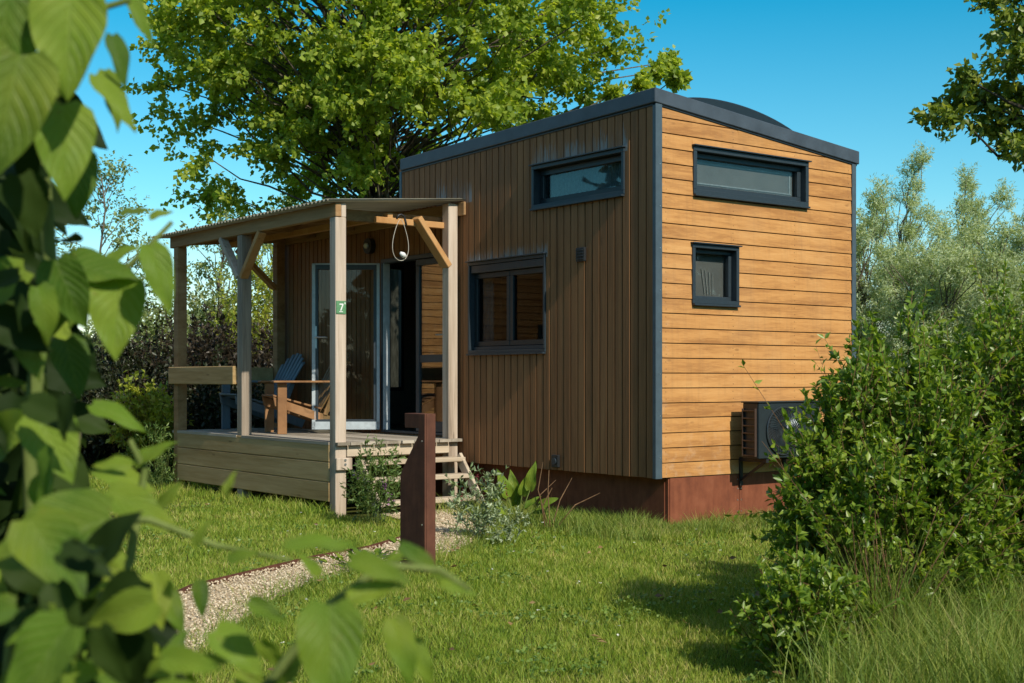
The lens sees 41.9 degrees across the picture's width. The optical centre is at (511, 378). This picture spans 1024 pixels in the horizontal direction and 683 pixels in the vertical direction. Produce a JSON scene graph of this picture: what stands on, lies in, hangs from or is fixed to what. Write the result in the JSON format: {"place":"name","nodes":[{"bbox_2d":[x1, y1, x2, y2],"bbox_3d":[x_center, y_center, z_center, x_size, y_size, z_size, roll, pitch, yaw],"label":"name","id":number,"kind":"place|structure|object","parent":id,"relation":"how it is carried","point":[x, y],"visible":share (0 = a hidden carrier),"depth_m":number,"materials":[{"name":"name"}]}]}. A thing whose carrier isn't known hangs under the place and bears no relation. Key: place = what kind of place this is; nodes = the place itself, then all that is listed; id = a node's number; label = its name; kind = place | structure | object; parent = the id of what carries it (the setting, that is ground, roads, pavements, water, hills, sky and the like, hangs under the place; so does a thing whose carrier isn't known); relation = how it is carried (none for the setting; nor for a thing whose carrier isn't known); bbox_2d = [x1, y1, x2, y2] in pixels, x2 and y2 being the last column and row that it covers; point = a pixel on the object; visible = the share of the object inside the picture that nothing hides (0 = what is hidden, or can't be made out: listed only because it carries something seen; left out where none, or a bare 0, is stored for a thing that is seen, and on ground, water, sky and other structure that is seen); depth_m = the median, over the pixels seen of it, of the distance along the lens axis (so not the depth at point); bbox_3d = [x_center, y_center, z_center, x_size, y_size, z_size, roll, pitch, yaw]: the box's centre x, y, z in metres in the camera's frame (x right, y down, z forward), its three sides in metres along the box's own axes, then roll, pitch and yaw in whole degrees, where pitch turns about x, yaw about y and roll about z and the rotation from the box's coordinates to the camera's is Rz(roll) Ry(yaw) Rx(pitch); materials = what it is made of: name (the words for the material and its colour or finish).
{"place":"outdoors","nodes":[
{"label":"outdoors","id":0,"kind":"place"},
{"bbox_2d":[178,510,489,651],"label":"path","id":1,"kind":"structure","parent":0,"point":[188,622],"depth_m":7.95,"materials":[{"name":"beige gravel"}]},
{"bbox_2d":[311,547,347,563],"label":"weed","id":2,"kind":"object","parent":1,"relation":"on","point":[323,560],"visible":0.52,"depth_m":9.00,"materials":[{"name":"green plant"}]},
{"bbox_2d":[328,547,406,567],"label":"weed","id":3,"kind":"object","parent":1,"relation":"on","point":[377,551],"visible":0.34,"depth_m":8.80,"materials":[{"name":"green plant"}]},
{"bbox_2d":[387,536,399,553],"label":"weed","id":4,"kind":"object","parent":1,"relation":"on","point":[392,539],"visible":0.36,"depth_m":9.37,"materials":[{"name":"green plant"}]},
{"bbox_2d":[85,453,948,682],"bbox_3d":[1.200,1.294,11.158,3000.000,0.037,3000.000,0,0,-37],"label":"ground","id":5,"kind":"structure","parent":0,"point":[351,509],"depth_m":7.85,"materials":[{"name":"green plant"}]},
{"bbox_2d":[0,51,188,682],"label":"dark shrub","id":6,"kind":"object","parent":5,"relation":"on","point":[117,657],"visible":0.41,"depth_m":1.30,"materials":[{"name":"green plant"}]},
{"bbox_2d":[62,338,133,456],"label":"hedge bush","id":7,"kind":"object","parent":5,"relation":"on","point":[102,375],"depth_m":19.66,"materials":[{"name":"green plant"}]},
{"bbox_2d":[63,361,144,468],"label":"hedge bush","id":8,"kind":"object","parent":5,"relation":"on","point":[96,449],"visible":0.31,"depth_m":18.90,"materials":[{"name":"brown plant"}]},
{"bbox_2d":[83,319,127,366],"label":"shrub","id":9,"kind":"object","parent":5,"relation":"on","point":[90,333],"depth_m":36.52,"materials":[{"name":"green plant"}]},
{"bbox_2d":[55,150,168,359],"bbox_3d":[-11.476,-2.488,37.986,3.884,8.109,4.604,0,0,20],"label":"birch tree","id":10,"kind":"object","parent":5,"relation":"on","point":[103,226],"visible":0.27,"depth_m":37.93,"materials":[{"name":"green plant"}]},
{"bbox_2d":[77,345,155,461],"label":"hedge bush","id":11,"kind":"object","parent":5,"relation":"on","point":[98,362],"visible":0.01,"depth_m":20.70,"materials":[{"name":"green plant"}]},
{"bbox_2d":[79,304,168,367],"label":"shrub","id":12,"kind":"object","parent":5,"relation":"on","point":[134,339],"visible":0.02,"depth_m":37.37,"materials":[{"name":"green plant"}]},
{"bbox_2d":[91,302,201,459],"bbox_3d":[-6.102,0.043,21.456,2.876,2.551,2.831,0,0,-21],"label":"hedge bush","id":13,"kind":"object","parent":5,"relation":"on","point":[127,352],"visible":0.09,"depth_m":20.91,"materials":[{"name":"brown plant"}]},
{"bbox_2d":[104,369,193,472],"bbox_3d":[-4.960,0.590,18.262,1.210,1.451,1.195,0,0,14],"label":"bright shrub","id":14,"kind":"object","parent":5,"relation":"on","point":[153,409],"visible":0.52,"depth_m":18.07,"materials":[{"name":"green plant"}]},
{"bbox_2d":[136,421,178,490],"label":"tall weed","id":15,"kind":"object","parent":5,"relation":"on","point":[160,459],"visible":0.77,"depth_m":15.45,"materials":[{"name":"green plant"}]},
{"bbox_2d":[118,308,236,460],"bbox_3d":[-5.042,0.074,21.634,3.105,2.489,2.636,0,0,-37],"label":"hedge bush","id":16,"kind":"object","parent":5,"relation":"on","point":[196,341],"visible":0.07,"depth_m":21.05,"materials":[{"name":"green plant"}]},
{"bbox_2d":[129,344,258,465],"bbox_3d":[-4.477,0.401,19.597,2.035,1.832,2.126,0,0,14],"label":"hedge bush","id":17,"kind":"object","parent":5,"relation":"on","point":[189,391],"visible":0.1,"depth_m":19.03,"materials":[{"name":"green plant"}]},
{"bbox_2d":[136,256,265,363],"bbox_3d":[-8.777,-1.149,38.296,4.197,4.945,5.451,0,0,21],"label":"shrub","id":18,"kind":"object","parent":5,"relation":"on","point":[191,302],"visible":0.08,"depth_m":37.66,"materials":[{"name":"green plant"}]},
{"bbox_2d":[139,171,272,358],"bbox_3d":[-8.358,-2.170,38.010,4.733,7.483,4.320,0,0,-24],"label":"birch tree","id":19,"kind":"object","parent":5,"relation":"on","point":[200,267],"visible":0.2,"depth_m":37.72,"materials":[{"name":"green plant"}]},
{"bbox_2d":[154,303,272,426],"bbox_3d":[-4.477,0.071,21.032,2.648,2.495,3.002,0,0,-37],"label":"hedge bush","id":20,"kind":"object","parent":5,"relation":"on","point":[191,337],"visible":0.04,"depth_m":20.65,"materials":[{"name":"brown plant"}]},
{"bbox_2d":[164,287,272,338],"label":"shrub","id":21,"kind":"object","parent":5,"relation":"on","point":[222,310],"visible":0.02,"depth_m":39.66,"materials":[{"name":"green plant"}]},
{"bbox_2d":[172,348,272,429],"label":"hedge bush","id":22,"kind":"object","parent":5,"relation":"on","point":[259,390],"visible":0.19,"depth_m":18.55,"materials":[{"name":"green plant"}]},
{"bbox_2d":[195,318,272,426],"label":"hedge bush","id":23,"kind":"object","parent":5,"relation":"on","point":[256,358],"visible":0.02,"depth_m":20.25,"materials":[{"name":"green plant"}]},
{"bbox_2d":[0,0,477,682],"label":"climbing shrub","id":24,"kind":"object","parent":5,"relation":"on","point":[48,48],"visible":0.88,"depth_m":1.24,"materials":[{"name":"green plant"}]},
{"bbox_2d":[209,245,272,366],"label":"shrub","id":25,"kind":"object","parent":5,"relation":"on","point":[265,309],"visible":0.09,"depth_m":35.70,"materials":[{"name":"green plant"}]},
{"bbox_2d":[206,190,300,320],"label":"birch tree","id":26,"kind":"object","parent":5,"relation":"on","point":[268,248],"visible":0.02,"depth_m":41.76,"materials":[{"name":"green plant"}]},
{"bbox_2d":[178,536,399,594],"bbox_3d":[-1.457,1.267,8.918,0.391,0.085,5.832,0,0,15],"label":"path edging","id":27,"kind":"object","parent":5,"relation":"on","point":[185,588],"visible":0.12,"depth_m":8.84,"materials":[{"name":"metal"}]},
{"bbox_2d":[151,198,465,516],"bbox_3d":[-2.354,-0.170,14.544,1.538,3.264,4.270,0,0,-37],"label":"porch","id":28,"kind":"object","parent":5,"relation":"on","point":[302,463],"visible":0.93,"depth_m":13.67,"materials":[{"name":"brown wood"}]},
{"bbox_2d":[219,353,304,428],"bbox_3d":[-2.944,0.146,15.793,0.905,0.901,0.780,0,0,-31],"label":"adirondack chair","id":29,"kind":"object","parent":28,"relation":"on","point":[290,369],"visible":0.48,"depth_m":15.84,"materials":[{"name":"blue paint"}]},
{"bbox_2d":[258,352,349,433],"bbox_3d":[-2.269,0.146,14.768,0.905,0.901,0.780,0,0,-23],"label":"adirondack chair","id":30,"kind":"object","parent":28,"relation":"on","point":[281,403],"visible":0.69,"depth_m":14.55,"materials":[{"name":"brown wood"}]},
{"bbox_2d":[336,301,345,313],"bbox_3d":[-1.600,-0.667,12.534,0.104,0.122,0.010,0,0,-37],"label":"number sign","id":31,"kind":"object","parent":28,"relation":"attached to","point":[340,307],"visible":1,"depth_m":12.53,"materials":[{"name":"green plastic"}]},
{"bbox_2d":[392,214,408,260],"bbox_3d":[-1.069,-1.365,12.914,0.189,0.459,0.052,0,0,-37],"label":"string light","id":32,"kind":"object","parent":28,"relation":"hanging from","point":[403,255],"visible":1,"depth_m":12.91,"materials":[{"name":"white plastic"}]},
{"bbox_2d":[339,433,406,525],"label":"flowering plant","id":33,"kind":"object","parent":5,"relation":"on","point":[367,498],"visible":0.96,"depth_m":11.63,"materials":[{"name":"green plant"}]},
{"bbox_2d":[122,0,693,386],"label":"broadleaf tree","id":34,"kind":"object","parent":5,"relation":"on","point":[362,82],"visible":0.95,"depth_m":19.99,"materials":[{"name":"green plant"}]},
{"bbox_2d":[400,413,435,573],"bbox_3d":[-0.630,0.847,8.919,0.090,1.231,0.302,0,0,-37],"label":"marker post","id":35,"kind":"object","parent":5,"relation":"on","point":[418,501],"visible":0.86,"depth_m":8.83,"materials":[{"name":"metal"}]},
{"bbox_2d":[355,453,484,518],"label":"wooden steps","id":36,"kind":"structure","parent":5,"relation":"on","point":[460,459],"depth_m":12.94,"materials":[{"name":"beige wood"}]},
{"bbox_2d":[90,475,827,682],"bbox_3d":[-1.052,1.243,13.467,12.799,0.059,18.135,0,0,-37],"label":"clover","id":37,"kind":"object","parent":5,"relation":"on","point":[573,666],"visible":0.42,"depth_m":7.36,"materials":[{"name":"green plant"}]},
{"bbox_2d":[208,503,731,642],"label":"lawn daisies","id":38,"kind":"object","parent":5,"relation":"on","point":[530,552],"visible":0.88,"depth_m":7.92,"materials":[{"name":"white plant"}]},
{"bbox_2d":[437,461,507,539],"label":"sage plant","id":39,"kind":"object","parent":5,"relation":"on","point":[491,494],"visible":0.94,"depth_m":10.54,"materials":[{"name":"green plant"}]},
{"bbox_2d":[184,492,778,682],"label":"rough grass","id":40,"kind":"structure","parent":5,"relation":"on","point":[571,525],"depth_m":10.89,"materials":[{"name":"green plant"}]},
{"bbox_2d":[486,504,530,547],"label":"silver plant","id":41,"kind":"object","parent":5,"relation":"on","point":[508,530],"visible":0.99,"depth_m":10.26,"materials":[{"name":"green plant"}]},
{"bbox_2d":[111,503,915,682],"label":"fallen leaves","id":42,"kind":"object","parent":5,"relation":"on","point":[600,639],"visible":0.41,"depth_m":7.38,"materials":[{"name":"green plant"}]},
{"bbox_2d":[480,461,558,523],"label":"burdock plant","id":43,"kind":"object","parent":5,"relation":"on","point":[516,491],"visible":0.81,"depth_m":11.47,"materials":[{"name":"green plant"}]},
{"bbox_2d":[538,463,599,527],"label":"dry stalks","id":44,"kind":"object","parent":5,"relation":"on","point":[548,493],"visible":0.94,"depth_m":11.30,"materials":[{"name":"plant"}]},
{"bbox_2d":[285,87,858,523],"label":"tiny house","id":45,"kind":"structure","parent":5,"relation":"on","point":[641,275],"depth_m":12.08,"materials":[{"name":"wood cladding"},{"name":"grey metal"},{"name":"glass"}]},
{"bbox_2d":[312,263,379,428],"bbox_3d":[-1.803,-0.349,14.552,0.735,1.803,0.146,0,0,0],"label":"door","id":46,"kind":"structure","parent":45,"relation":"in","point":[374,423],"depth_m":14.53,"materials":[{"name":"metal"}]},
{"bbox_2d":[363,238,375,253],"bbox_3d":[-1.585,-1.458,14.719,0.100,0.170,0.170,0,0,-37],"label":"wall lamp","id":47,"kind":"object","parent":45,"relation":"attached to","point":[369,245],"visible":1,"depth_m":14.69,"materials":[{"name":"black plastic"}]},
{"bbox_2d":[391,265,403,390],"bbox_3d":[-1.553,-0.663,17.630,0.260,1.650,0.075,0,0,-37],"label":"window","id":48,"kind":"structure","parent":45,"relation":"in","point":[400,269],"depth_m":17.67,"materials":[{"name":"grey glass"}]},
{"bbox_2d":[416,258,442,432],"bbox_3d":[-0.831,-0.348,13.835,0.098,1.800,0.600,0,0,-37],"label":"door","id":49,"kind":"structure","parent":45,"relation":"in","point":[420,358],"depth_m":14.03,"materials":[{"name":"metal"}]},
{"bbox_2d":[465,252,546,355],"bbox_3d":[-0.008,-0.693,12.824,0.208,0.930,1.251,0,0,-37],"label":"window","id":50,"kind":"structure","parent":45,"relation":"in","point":[488,268],"depth_m":12.92,"materials":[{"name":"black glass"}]},
{"bbox_2d":[528,146,625,210],"bbox_3d":[0.623,-1.771,11.981,0.198,0.427,1.309,0,0,-37],"label":"window","id":51,"kind":"structure","parent":45,"relation":"in","point":[600,174],"depth_m":12.04,"materials":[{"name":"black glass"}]},
{"bbox_2d":[690,242,742,307],"bbox_3d":[1.730,-0.891,11.583,0.593,0.539,0.162,0,0,-37],"label":"window","id":52,"kind":"structure","parent":45,"relation":"in","point":[707,271],"depth_m":11.66,"materials":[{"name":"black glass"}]},
{"bbox_2d":[691,144,811,208],"bbox_3d":[2.104,-1.773,11.858,1.497,0.437,0.150,0,0,-37],"label":"window","id":53,"kind":"structure","parent":45,"relation":"in","point":[710,180],"depth_m":11.89,"materials":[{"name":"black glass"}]},
{"bbox_2d":[739,400,819,485],"bbox_3d":[2.329,0.566,11.766,0.828,0.742,0.344,0,0,-37],"label":"air conditioner","id":54,"kind":"object","parent":45,"relation":"attached to","point":[761,425],"visible":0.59,"depth_m":11.52,"materials":[{"name":"metal"}]},
{"bbox_2d":[723,523,905,677],"bbox_3d":[1.304,0.969,5.857,0.753,0.688,0.682,0,0,-37],"label":"green bush","id":55,"kind":"object","parent":5,"relation":"on","point":[783,588],"visible":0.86,"depth_m":5.72,"materials":[{"name":"green plant"}]},
{"bbox_2d":[753,606,962,682],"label":"grass clump","id":56,"kind":"object","parent":5,"relation":"on","point":[819,680],"visible":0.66,"depth_m":5.30,"materials":[{"name":"green plant"}]},
{"bbox_2d":[723,286,1023,634],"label":"green bush","id":57,"kind":"object","parent":5,"relation":"on","point":[860,463],"visible":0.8,"depth_m":6.30,"materials":[{"name":"green plant"}]},
{"bbox_2d":[732,509,1020,662],"bbox_3d":[1.676,0.935,5.969,1.100,0.718,1.353,0,0,-37],"label":"grass clump","id":58,"kind":"object","parent":5,"relation":"on","point":[888,586],"visible":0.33,"depth_m":5.91,"materials":[{"name":"green plant"}]},
{"bbox_2d":[856,172,907,380],"bbox_3d":[7.313,-1.284,26.883,3.054,5.727,2.698,0,0,25],"label":"willow tree","id":59,"kind":"object","parent":5,"relation":"on","point":[864,289],"visible":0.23,"depth_m":26.87,"materials":[{"name":"green plant"}]},
{"bbox_2d":[748,559,1023,682],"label":"unmown grass","id":60,"kind":"structure","parent":5,"relation":"on","point":[972,668],"depth_m":5.21,"materials":[{"name":"green plant"}]},
{"bbox_2d":[861,139,987,374],"bbox_3d":[8.748,-1.796,28.819,2.664,6.764,3.255,0,0,-37],"label":"willow tree","id":61,"kind":"object","parent":5,"relation":"on","point":[910,231],"visible":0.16,"depth_m":28.73,"materials":[{"name":"green plant"}]},
{"bbox_2d":[856,210,993,390],"bbox_3d":[7.892,-0.785,25.087,3.008,4.727,3.612,0,0,-37],"label":"willow tree","id":62,"kind":"object","parent":5,"relation":"on","point":[956,265],"visible":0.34,"depth_m":24.98,"materials":[{"name":"green plant"}]},
{"bbox_2d":[857,563,1023,681],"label":"grass clump","id":63,"kind":"object","parent":5,"relation":"on","point":[937,616],"visible":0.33,"depth_m":5.67,"materials":[{"name":"green plant"}]},
{"bbox_2d":[890,252,1023,612],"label":"green bush","id":64,"kind":"object","parent":5,"relation":"on","point":[1007,389],"visible":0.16,"depth_m":6.72,"materials":[{"name":"green plant"}]},
{"bbox_2d":[894,209,1023,386],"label":"willow tree","id":65,"kind":"object","parent":5,"relation":"on","point":[991,267],"visible":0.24,"depth_m":23.87,"materials":[{"name":"green plant"}]},
{"bbox_2d":[908,0,1023,171],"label":"oak tree","id":66,"kind":"object","parent":5,"relation":"on","point":[946,114],"visible":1,"depth_m":14.90,"materials":[{"name":"green plant"}]},
{"bbox_2d":[909,544,1023,650],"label":"grass clump","id":67,"kind":"object","parent":5,"relation":"on","point":[1003,598],"visible":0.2,"depth_m":6.13,"materials":[{"name":"green plant"}]},
{"bbox_2d":[943,159,1022,314],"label":"willow tree","id":68,"kind":"object","parent":5,"relation":"on","point":[964,206],"visible":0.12,"depth_m":29.25,"materials":[{"name":"green plant"}]},
{"bbox_2d":[950,205,1023,323],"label":"willow tree","id":69,"kind":"object","parent":5,"relation":"on","point":[1017,243],"visible":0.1,"depth_m":28.10,"materials":[{"name":"green plant"}]},
{"bbox_2d":[37,0,1023,376],"label":"sky","id":70,"kind":"structure","parent":0,"point":[850,74],"materials":[{"name":"blue"}]}
]}

